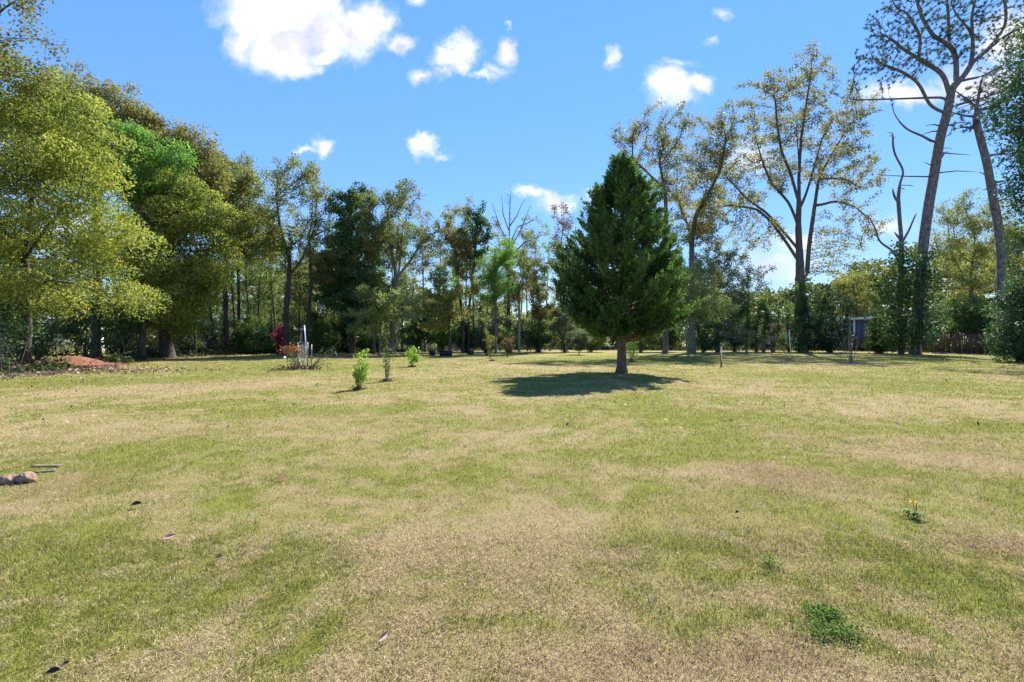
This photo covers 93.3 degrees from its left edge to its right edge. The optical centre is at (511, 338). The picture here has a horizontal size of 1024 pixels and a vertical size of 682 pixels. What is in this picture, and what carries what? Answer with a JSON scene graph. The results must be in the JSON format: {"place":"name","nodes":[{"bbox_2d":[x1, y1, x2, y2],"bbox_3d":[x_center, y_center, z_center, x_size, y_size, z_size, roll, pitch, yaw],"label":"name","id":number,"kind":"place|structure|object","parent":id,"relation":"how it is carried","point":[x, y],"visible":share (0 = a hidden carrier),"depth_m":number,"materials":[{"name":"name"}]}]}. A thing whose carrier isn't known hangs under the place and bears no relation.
{"place":"outdoors","nodes":[
{"label":"outdoors","id":0,"kind":"place"},
{"bbox_2d":[0,340,1023,681],"bbox_3d":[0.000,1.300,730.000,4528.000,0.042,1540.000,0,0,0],"label":"ground","id":1,"kind":"structure","parent":0,"point":[386,516],"depth_m":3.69,"materials":[{"name":"green plant"}]},
{"bbox_2d":[0,293,47,357],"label":"shrub","id":2,"kind":"object","parent":1,"relation":"on","point":[36,329],"visible":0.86,"depth_m":21.91,"materials":[{"name":"green plant"}]},
{"bbox_2d":[15,471,37,483],"bbox_3d":[-4.413,1.266,4.389,0.172,0.122,0.121,0,0,0],"label":"stone","id":3,"kind":"object","parent":1,"relation":"on","point":[26,477],"visible":0.86,"depth_m":4.35,"materials":[{"name":"beige stone"}]},
{"bbox_2d":[0,0,76,105],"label":"overhanging oak","id":4,"kind":"object","parent":1,"relation":"on","point":[22,5],"visible":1,"depth_m":20.88,"materials":[{"name":"green plant"}]},
{"bbox_2d":[1,291,82,359],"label":"shrub","id":5,"kind":"object","parent":1,"relation":"on","point":[63,327],"visible":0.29,"depth_m":26.87,"materials":[{"name":"green plant"}]},
{"bbox_2d":[8,287,84,355],"bbox_3d":[-36.593,-1.467,37.989,5.765,5.685,4.564,0,0,0],"label":"shrub","id":6,"kind":"object","parent":1,"relation":"on","point":[53,343],"visible":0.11,"depth_m":38.14,"materials":[{"name":"green plant"}]},
{"bbox_2d":[37,277,112,354],"bbox_3d":[-35.364,-1.914,40.220,5.397,6.584,4.702,0,0,0],"label":"shrub","id":7,"kind":"object","parent":1,"relation":"on","point":[81,335],"visible":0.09,"depth_m":39.98,"materials":[{"name":"green plant"}]},
{"bbox_2d":[25,356,127,366],"bbox_3d":[-21.072,1.083,23.128,5.000,0.554,4.000,0,0,0],"label":"clay mound","id":8,"kind":"object","parent":1,"relation":"on","point":[78,359],"visible":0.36,"depth_m":22.74,"materials":[{"name":"orange soil"}]},
{"bbox_2d":[44,296,127,356],"bbox_3d":[-25.419,-0.623,28.924,3.899,3.986,3.189,0,0,0],"label":"shrub","id":9,"kind":"object","parent":1,"relation":"on","point":[86,322],"visible":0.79,"depth_m":28.90,"materials":[{"name":"green plant"}]},
{"bbox_2d":[0,43,175,364],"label":"laurel tree","id":10,"kind":"object","parent":1,"relation":"on","point":[21,277],"visible":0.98,"depth_m":22.46,"materials":[{"name":"green plant"}]},
{"bbox_2d":[2,58,173,357],"bbox_3d":[-29.747,-9.070,34.057,11.809,20.856,6.141,0,0,0],"label":"bronze oak","id":11,"kind":"object","parent":1,"relation":"on","point":[125,112],"visible":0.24,"depth_m":33.58,"materials":[{"name":"green plant"}]},
{"bbox_2d":[90,290,155,356],"bbox_3d":[-25.118,-0.880,30.841,4.140,4.473,2.933,0,0,0],"label":"shrub","id":12,"kind":"object","parent":1,"relation":"on","point":[131,325],"visible":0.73,"depth_m":30.71,"materials":[{"name":"green plant"}]},
{"bbox_2d":[108,291,157,350],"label":"shrub","id":13,"kind":"object","parent":1,"relation":"on","point":[148,334],"visible":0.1,"depth_m":45.07,"materials":[{"name":"green plant"}]},
{"bbox_2d":[87,118,199,357],"bbox_3d":[-23.501,-6.374,31.294,6.303,15.452,4.763,0,0,-19],"label":"spring green tree","id":14,"kind":"object","parent":1,"relation":"on","point":[157,157],"visible":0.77,"depth_m":30.77,"materials":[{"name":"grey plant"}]},
{"bbox_2d":[79,161,246,357],"bbox_3d":[-23.064,-5.311,32.193,9.813,13.410,6.662,0,0,0],"label":"laurel tree","id":15,"kind":"object","parent":1,"relation":"on","point":[184,224],"visible":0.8,"depth_m":31.50,"materials":[{"name":"green plant"}]},
{"bbox_2d":[111,105,237,349],"bbox_3d":[-24.742,-7.841,36.037,8.723,18.398,6.082,0,0,0],"label":"bronze oak","id":16,"kind":"object","parent":1,"relation":"on","point":[209,171],"visible":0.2,"depth_m":35.42,"materials":[{"name":"green plant"}]},
{"bbox_2d":[151,321,204,351],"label":"shrub","id":17,"kind":"object","parent":1,"relation":"on","point":[186,347],"visible":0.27,"depth_m":36.83,"materials":[{"name":"green plant"}]},
{"bbox_2d":[190,309,236,353],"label":"shrub","id":18,"kind":"object","parent":1,"relation":"on","point":[220,328],"visible":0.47,"depth_m":39.97,"materials":[{"name":"green plant"}]},
{"bbox_2d":[200,146,286,348],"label":"olive oak","id":19,"kind":"object","parent":1,"relation":"on","point":[247,181],"visible":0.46,"depth_m":39.54,"materials":[{"name":"green plant"}]},
{"bbox_2d":[218,149,270,334],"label":"slender elm","id":20,"kind":"object","parent":1,"relation":"on","point":[247,159],"visible":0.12,"depth_m":42.88,"materials":[{"name":"green plant"}]},
{"bbox_2d":[228,310,266,353],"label":"shrub","id":21,"kind":"object","parent":1,"relation":"on","point":[243,338],"visible":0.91,"depth_m":40.62,"materials":[{"name":"green plant"}]},
{"bbox_2d":[228,226,269,340],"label":"understory sapling","id":22,"kind":"object","parent":1,"relation":"on","point":[246,281],"visible":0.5,"depth_m":40.93,"materials":[{"name":"green plant"}]},
{"bbox_2d":[240,256,282,322],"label":"understory sapling","id":23,"kind":"object","parent":1,"relation":"on","point":[259,282],"visible":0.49,"depth_m":43.90,"materials":[{"name":"green plant"}]},
{"bbox_2d":[242,319,281,352],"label":"shrub","id":24,"kind":"object","parent":1,"relation":"on","point":[267,339],"visible":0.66,"depth_m":41.66,"materials":[{"name":"green plant"}]},
{"bbox_2d":[232,284,293,329],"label":"shrub","id":25,"kind":"object","parent":1,"relation":"on","point":[268,316],"visible":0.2,"depth_m":52.47,"materials":[{"name":"green plant"}]},
{"bbox_2d":[242,252,286,325],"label":"understory sapling","id":26,"kind":"object","parent":1,"relation":"on","point":[264,308],"visible":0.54,"depth_m":44.83,"materials":[{"name":"green plant"}]},
{"bbox_2d":[252,255,293,334],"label":"understory sapling","id":27,"kind":"object","parent":1,"relation":"on","point":[269,298],"visible":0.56,"depth_m":43.95,"materials":[{"name":"green plant"}]},
{"bbox_2d":[270,323,289,354],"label":"azalea","id":28,"kind":"object","parent":1,"relation":"on","point":[278,338],"visible":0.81,"depth_m":39.86,"materials":[{"name":"pink plant"}]},
{"bbox_2d":[235,152,334,354],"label":"forked elm","id":29,"kind":"object","parent":1,"relation":"on","point":[282,244],"visible":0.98,"depth_m":38.27,"materials":[{"name":"green plant"}]},
{"bbox_2d":[267,285,317,345],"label":"shrub","id":30,"kind":"object","parent":1,"relation":"on","point":[290,318],"visible":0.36,"depth_m":51.30,"materials":[{"name":"green plant"}]},
{"bbox_2d":[258,341,337,369],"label":"rose bush","id":31,"kind":"object","parent":1,"relation":"on","point":[293,350],"visible":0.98,"depth_m":20.60,"materials":[{"name":"brown plant"}]},
{"bbox_2d":[280,212,319,343],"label":"slim spring tree","id":32,"kind":"object","parent":1,"relation":"on","point":[298,230],"visible":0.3,"depth_m":50.16,"materials":[{"name":"green plant"}]},
{"bbox_2d":[289,244,317,345],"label":"understory sapling","id":33,"kind":"object","parent":1,"relation":"on","point":[299,313],"visible":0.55,"depth_m":44.03,"materials":[{"name":"green plant"}]},
{"bbox_2d":[275,164,346,354],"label":"leaning elm","id":34,"kind":"object","parent":1,"relation":"on","point":[311,286],"visible":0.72,"depth_m":39.89,"materials":[{"name":"green plant"}]},
{"bbox_2d":[301,310,342,353],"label":"shrub","id":35,"kind":"object","parent":1,"relation":"on","point":[323,336],"visible":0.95,"depth_m":41.70,"materials":[{"name":"green plant"}]},
{"bbox_2d":[328,312,357,352],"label":"shrub","id":36,"kind":"object","parent":1,"relation":"on","point":[341,348],"visible":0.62,"depth_m":44.60,"materials":[{"name":"green plant"}]},
{"bbox_2d":[308,181,394,353],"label":"magnolia","id":37,"kind":"object","parent":1,"relation":"on","point":[350,279],"visible":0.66,"depth_m":41.18,"materials":[{"name":"green plant"}]},
{"bbox_2d":[346,348,372,389],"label":"young shrub","id":38,"kind":"object","parent":1,"relation":"on","point":[360,378],"visible":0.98,"depth_m":12.39,"materials":[{"name":"green plant"}]},
{"bbox_2d":[355,329,388,352],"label":"shrub","id":39,"kind":"object","parent":1,"relation":"on","point":[362,344],"visible":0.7,"depth_m":44.40,"materials":[{"name":"green plant"}]},
{"bbox_2d":[347,191,398,353],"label":"bronze maple","id":40,"kind":"object","parent":1,"relation":"on","point":[374,247],"visible":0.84,"depth_m":40.74,"materials":[{"name":"green plant"}]},
{"bbox_2d":[334,282,427,354],"bbox_3d":[-10.353,-1.544,38.351,7.484,5.799,4.965,0,0,0],"label":"dogwood","id":41,"kind":"object","parent":1,"relation":"on","point":[383,302],"visible":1,"depth_m":38.12,"materials":[{"name":"green plant"}]},
{"bbox_2d":[377,345,399,381],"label":"young shrub","id":42,"kind":"object","parent":1,"relation":"on","point":[387,369],"visible":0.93,"depth_m":14.75,"materials":[{"name":"green plant"}]},
{"bbox_2d":[364,176,445,353],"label":"double trunk oak","id":43,"kind":"object","parent":1,"relation":"on","point":[397,202],"visible":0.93,"depth_m":43.27,"materials":[{"name":"green plant"}]},
{"bbox_2d":[396,251,416,351],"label":"slim spring tree","id":44,"kind":"object","parent":1,"relation":"on","point":[404,273],"visible":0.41,"depth_m":48.52,"materials":[{"name":"green plant"}]},
{"bbox_2d":[396,313,439,352],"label":"shrub","id":45,"kind":"object","parent":1,"relation":"on","point":[417,342],"visible":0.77,"depth_m":43.61,"materials":[{"name":"green plant"}]},
{"bbox_2d":[405,203,442,351],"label":"slim spring tree","id":46,"kind":"object","parent":1,"relation":"on","point":[423,258],"visible":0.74,"depth_m":47.70,"materials":[{"name":"green plant"}]},
{"bbox_2d":[423,204,452,351],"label":"slim spring tree","id":47,"kind":"object","parent":1,"relation":"on","point":[440,241],"visible":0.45,"depth_m":48.50,"materials":[{"name":"green plant"}]},
{"bbox_2d":[407,268,480,350],"bbox_3d":[-5.729,-2.385,41.568,6.413,7.470,4.229,0,0,-23],"label":"dogwood","id":48,"kind":"object","parent":1,"relation":"on","point":[447,312],"visible":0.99,"depth_m":41.15,"materials":[{"name":"green plant"}]},
{"bbox_2d":[431,325,460,350],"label":"shrub","id":49,"kind":"object","parent":1,"relation":"on","point":[441,341],"visible":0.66,"depth_m":44.53,"materials":[{"name":"green plant"}]},
{"bbox_2d":[436,204,489,352],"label":"sparse oak","id":50,"kind":"object","parent":1,"relation":"on","point":[457,243],"visible":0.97,"depth_m":44.78,"materials":[{"name":"green plant"}]},
{"bbox_2d":[452,320,480,351],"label":"shrub","id":51,"kind":"object","parent":1,"relation":"on","point":[472,331],"visible":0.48,"depth_m":46.51,"materials":[{"name":"green plant"}]},
{"bbox_2d":[454,200,494,349],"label":"magnolia","id":52,"kind":"object","parent":1,"relation":"on","point":[479,219],"visible":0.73,"depth_m":45.86,"materials":[{"name":"green plant"}]},
{"bbox_2d":[469,314,502,351],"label":"shrub","id":53,"kind":"object","parent":1,"relation":"on","point":[479,343],"visible":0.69,"depth_m":46.37,"materials":[{"name":"green plant"}]},
{"bbox_2d":[466,236,520,353],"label":"willow","id":54,"kind":"object","parent":1,"relation":"on","point":[491,277],"visible":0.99,"depth_m":41.71,"materials":[{"name":"green plant"}]},
{"bbox_2d":[0,316,986,370],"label":"brushwood","id":55,"kind":"object","parent":1,"relation":"on","point":[6,356],"visible":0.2,"depth_m":30.19,"materials":[{"name":"brown plant"}]},
{"bbox_2d":[0,342,1018,374],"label":"undergrowth","id":56,"kind":"object","parent":1,"relation":"on","point":[35,366],"visible":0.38,"depth_m":31.21,"materials":[{"name":"green plant"}]},
{"bbox_2d":[0,349,1021,438],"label":"leaf litter","id":57,"kind":"object","parent":1,"relation":"on","point":[98,369],"visible":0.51,"depth_m":20.07,"materials":[{"name":"brown plant"}]},
{"bbox_2d":[490,309,531,352],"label":"shrub","id":58,"kind":"object","parent":1,"relation":"on","point":[511,326],"visible":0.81,"depth_m":45.67,"materials":[{"name":"green plant"}]},
{"bbox_2d":[483,191,546,351],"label":"bare limbed tree","id":59,"kind":"object","parent":1,"relation":"on","point":[508,308],"visible":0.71,"depth_m":46.97,"materials":[{"name":"grey plant"}]},
{"bbox_2d":[7,226,1023,348],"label":"woods","id":60,"kind":"object","parent":1,"relation":"on","point":[772,296],"visible":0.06,"depth_m":64.82,"materials":[{"name":"green plant"}]},
{"bbox_2d":[501,247,552,352],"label":"birch","id":61,"kind":"object","parent":1,"relation":"on","point":[520,286],"visible":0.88,"depth_m":43.92,"materials":[{"name":"green plant"}]},
{"bbox_2d":[511,214,542,315],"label":"slim spring tree","id":62,"kind":"object","parent":1,"relation":"on","point":[525,238],"visible":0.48,"depth_m":49.64,"materials":[{"name":"green plant"}]},
{"bbox_2d":[516,216,551,350],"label":"slim spring tree","id":63,"kind":"object","parent":1,"relation":"on","point":[535,247],"visible":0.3,"depth_m":52.49,"materials":[{"name":"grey plant"}]},
{"bbox_2d":[520,320,556,351],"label":"shrub","id":64,"kind":"object","parent":1,"relation":"on","point":[531,332],"visible":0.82,"depth_m":46.37,"materials":[{"name":"green plant"}]},
{"bbox_2d":[527,281,559,352],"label":"russet maple","id":65,"kind":"object","parent":1,"relation":"on","point":[538,312],"visible":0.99,"depth_m":45.71,"materials":[{"name":"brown plant"}]},
{"bbox_2d":[544,202,576,326],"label":"ash tree","id":66,"kind":"object","parent":1,"relation":"on","point":[563,224],"visible":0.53,"depth_m":47.91,"materials":[{"name":"grey plant"}]},
{"bbox_2d":[546,308,581,351],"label":"shrub","id":67,"kind":"object","parent":1,"relation":"on","point":[559,323],"visible":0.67,"depth_m":46.60,"materials":[{"name":"green plant"}]},
{"bbox_2d":[564,328,592,354],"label":"shrub","id":68,"kind":"object","parent":1,"relation":"on","point":[577,342],"visible":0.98,"depth_m":39.41,"materials":[{"name":"green plant"}]},
{"bbox_2d":[579,328,609,351],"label":"shrub","id":69,"kind":"object","parent":1,"relation":"on","point":[594,343],"visible":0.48,"depth_m":47.56,"materials":[{"name":"green plant"}]},
{"bbox_2d":[548,151,710,372],"bbox_3d":[4.165,-2.942,18.663,5.682,8.583,5.902,0,0,0],"label":"cedar","id":70,"kind":"object","parent":1,"relation":"on","point":[649,270],"visible":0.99,"depth_m":17.61,"materials":[{"name":"green plant"}]},
{"bbox_2d":[626,333,662,351],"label":"shrub","id":71,"kind":"object","parent":1,"relation":"on","point":[642,344],"visible":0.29,"depth_m":46.60,"materials":[{"name":"green plant"}]},
{"bbox_2d":[605,97,700,353],"bbox_3d":[12.420,-10.095,42.810,8.448,22.891,4.888,0,0,0],"label":"spreading oak","id":72,"kind":"object","parent":1,"relation":"on","point":[664,182],"visible":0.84,"depth_m":42.67,"materials":[{"name":"green plant"}]},
{"bbox_2d":[654,323,682,351],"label":"shrub","id":73,"kind":"object","parent":1,"relation":"on","point":[674,335],"visible":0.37,"depth_m":47.29,"materials":[{"name":"green plant"}]},
{"bbox_2d":[663,259,736,356],"bbox_3d":[12.971,-2.246,35.102,6.394,7.197,4.097,0,0,0],"label":"crape myrtle","id":74,"kind":"object","parent":1,"relation":"on","point":[695,293],"visible":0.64,"depth_m":34.73,"materials":[{"name":"green plant"}]},
{"bbox_2d":[680,304,728,351],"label":"shrub","id":75,"kind":"object","parent":1,"relation":"on","point":[704,343],"visible":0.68,"depth_m":46.52,"materials":[{"name":"green plant"}]},
{"bbox_2d":[659,98,752,352],"bbox_3d":[17.786,-10.524,45.092,8.585,23.753,5.371,0,0,0],"label":"spreading oak","id":76,"kind":"object","parent":1,"relation":"on","point":[695,227],"visible":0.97,"depth_m":44.77,"materials":[{"name":"green plant"}]},
{"bbox_2d":[701,233,727,351],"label":"slim spring tree","id":77,"kind":"object","parent":1,"relation":"on","point":[714,248],"visible":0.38,"depth_m":46.75,"materials":[{"name":"green plant"}]},
{"bbox_2d":[687,245,753,351],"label":"grey leaved tree","id":78,"kind":"object","parent":1,"relation":"on","point":[727,259],"visible":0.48,"depth_m":47.66,"materials":[{"name":"green plant"}]},
{"bbox_2d":[709,286,755,351],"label":"shrub","id":79,"kind":"object","parent":1,"relation":"on","point":[734,344],"visible":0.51,"depth_m":48.41,"materials":[{"name":"green plant"}]},
{"bbox_2d":[712,316,781,352],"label":"dead branches","id":80,"kind":"object","parent":1,"relation":"on","point":[733,328],"visible":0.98,"depth_m":43.94,"materials":[{"name":"wood"}]},
{"bbox_2d":[717,249,777,351],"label":"grey leaved tree","id":81,"kind":"object","parent":1,"relation":"on","point":[749,270],"visible":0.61,"depth_m":49.81,"materials":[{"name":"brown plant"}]},
{"bbox_2d":[738,300,776,351],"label":"shrub","id":82,"kind":"object","parent":1,"relation":"on","point":[761,306],"visible":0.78,"depth_m":48.54,"materials":[{"name":"green plant"}]},
{"bbox_2d":[758,322,787,351],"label":"azalea","id":83,"kind":"object","parent":1,"relation":"on","point":[767,328],"visible":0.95,"depth_m":46.46,"materials":[{"name":"green plant"}]},
{"bbox_2d":[661,37,895,350],"bbox_3d":[29.188,-15.705,53.115,25.681,34.120,6.568,0,0,0],"label":"oak","id":84,"kind":"object","parent":1,"relation":"on","point":[801,275],"visible":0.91,"depth_m":52.90,"materials":[{"name":"green plant"}]},
{"bbox_2d":[769,281,815,351],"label":"shrub","id":85,"kind":"object","parent":1,"relation":"on","point":[800,286],"visible":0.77,"depth_m":48.02,"materials":[{"name":"green plant"}]},
{"bbox_2d":[785,283,859,352],"bbox_3d":[29.310,-1.992,46.016,6.526,6.738,4.779,0,0,0],"label":"shrub","id":86,"kind":"object","parent":1,"relation":"on","point":[821,341],"visible":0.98,"depth_m":45.26,"materials":[{"name":"green plant"}]},
{"bbox_2d":[795,597,858,625],"bbox_3d":[1.458,1.266,2.255,0.288,0.070,0.211,0,0,0],"label":"clover patch","id":87,"kind":"object","parent":1,"relation":"on","point":[829,615],"visible":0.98,"depth_m":2.25,"materials":[{"name":"green plant"}]},
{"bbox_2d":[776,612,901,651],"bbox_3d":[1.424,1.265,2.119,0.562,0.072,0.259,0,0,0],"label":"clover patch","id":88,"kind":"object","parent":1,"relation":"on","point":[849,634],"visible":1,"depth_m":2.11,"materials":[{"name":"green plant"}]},
{"bbox_2d":[829,315,865,363],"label":"bare sapling","id":89,"kind":"object","parent":1,"relation":"on","point":[850,358],"visible":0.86,"depth_m":25.38,"materials":[{"name":"brown plant"}]},
{"bbox_2d":[822,269,883,316],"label":"yellow green tree","id":90,"kind":"object","parent":1,"relation":"on","point":[851,290],"visible":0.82,"depth_m":57.75,"materials":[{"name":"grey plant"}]},
{"bbox_2d":[829,316,889,350],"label":"shed","id":91,"kind":"structure","parent":1,"relation":"on","point":[858,323],"depth_m":53.00,"materials":[{"name":"grey metal"}]},
{"bbox_2d":[861,307,903,352],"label":"shrub","id":92,"kind":"object","parent":1,"relation":"on","point":[872,347],"visible":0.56,"depth_m":43.91,"materials":[{"name":"green plant"}]},
{"bbox_2d":[861,132,916,353],"bbox_3d":[32.752,-8.316,41.981,4.791,19.363,0.590,0,0,0],"label":"dead snag","id":93,"kind":"object","parent":1,"relation":"on","point":[900,237],"visible":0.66,"depth_m":41.93,"materials":[{"name":"grey plant"}]},
{"bbox_2d":[870,238,929,353],"bbox_3d":[32.727,-3.589,40.911,4.683,9.778,3.398,0,0,0],"label":"ivy","id":94,"kind":"object","parent":1,"relation":"on","point":[900,296],"visible":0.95,"depth_m":40.82,"materials":[{"name":"green plant"}]},
{"bbox_2d":[839,333,1008,353],"bbox_3d":[38.688,0.379,46.373,1.240,1.841,15.845,0,0,-12],"label":"picket fence","id":95,"kind":"object","parent":1,"relation":"on","point":[960,344],"visible":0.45,"depth_m":42.79,"materials":[{"name":"wood"}]},
{"bbox_2d":[893,243,956,354],"bbox_3d":[33.950,-3.296,40.079,4.699,9.192,3.300,0,0,0],"label":"ivy","id":96,"kind":"object","parent":1,"relation":"on","point":[918,298],"visible":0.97,"depth_m":39.80,"materials":[{"name":"green plant"}]},
{"bbox_2d":[830,0,1023,354],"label":"pine","id":97,"kind":"object","parent":1,"relation":"on","point":[938,141],"visible":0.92,"depth_m":40.84,"materials":[{"name":"brown plant"}]},
{"bbox_2d":[923,292,993,350],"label":"tree","id":98,"kind":"object","parent":1,"relation":"on","point":[951,330],"visible":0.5,"depth_m":44.55,"materials":[{"name":"green plant"}]},
{"bbox_2d":[924,187,1023,347],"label":"oak","id":99,"kind":"object","parent":1,"relation":"on","point":[971,222],"visible":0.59,"depth_m":49.67,"materials":[{"name":"green plant"}]},
{"bbox_2d":[942,65,1022,354],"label":"pine","id":100,"kind":"object","parent":1,"relation":"on","point":[995,209],"visible":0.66,"depth_m":36.88,"materials":[{"name":"brown plant"}]},
{"bbox_2d":[955,298,1010,339],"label":"shrub","id":101,"kind":"object","parent":1,"relation":"on","point":[971,327],"visible":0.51,"depth_m":42.82,"materials":[{"name":"green plant"}]},
{"bbox_2d":[976,16,1023,286],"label":"live oak","id":102,"kind":"object","parent":1,"relation":"on","point":[1015,89],"visible":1,"depth_m":24.13,"materials":[{"name":"green plant"}]},
{"bbox_2d":[979,271,1023,361],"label":"shrub","id":103,"kind":"object","parent":1,"relation":"on","point":[1012,347],"visible":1,"depth_m":26.83,"materials":[{"name":"green plant"}]},
{"bbox_2d":[0,0,1023,338],"label":"sky","id":104,"kind":"structure","parent":0,"point":[488,99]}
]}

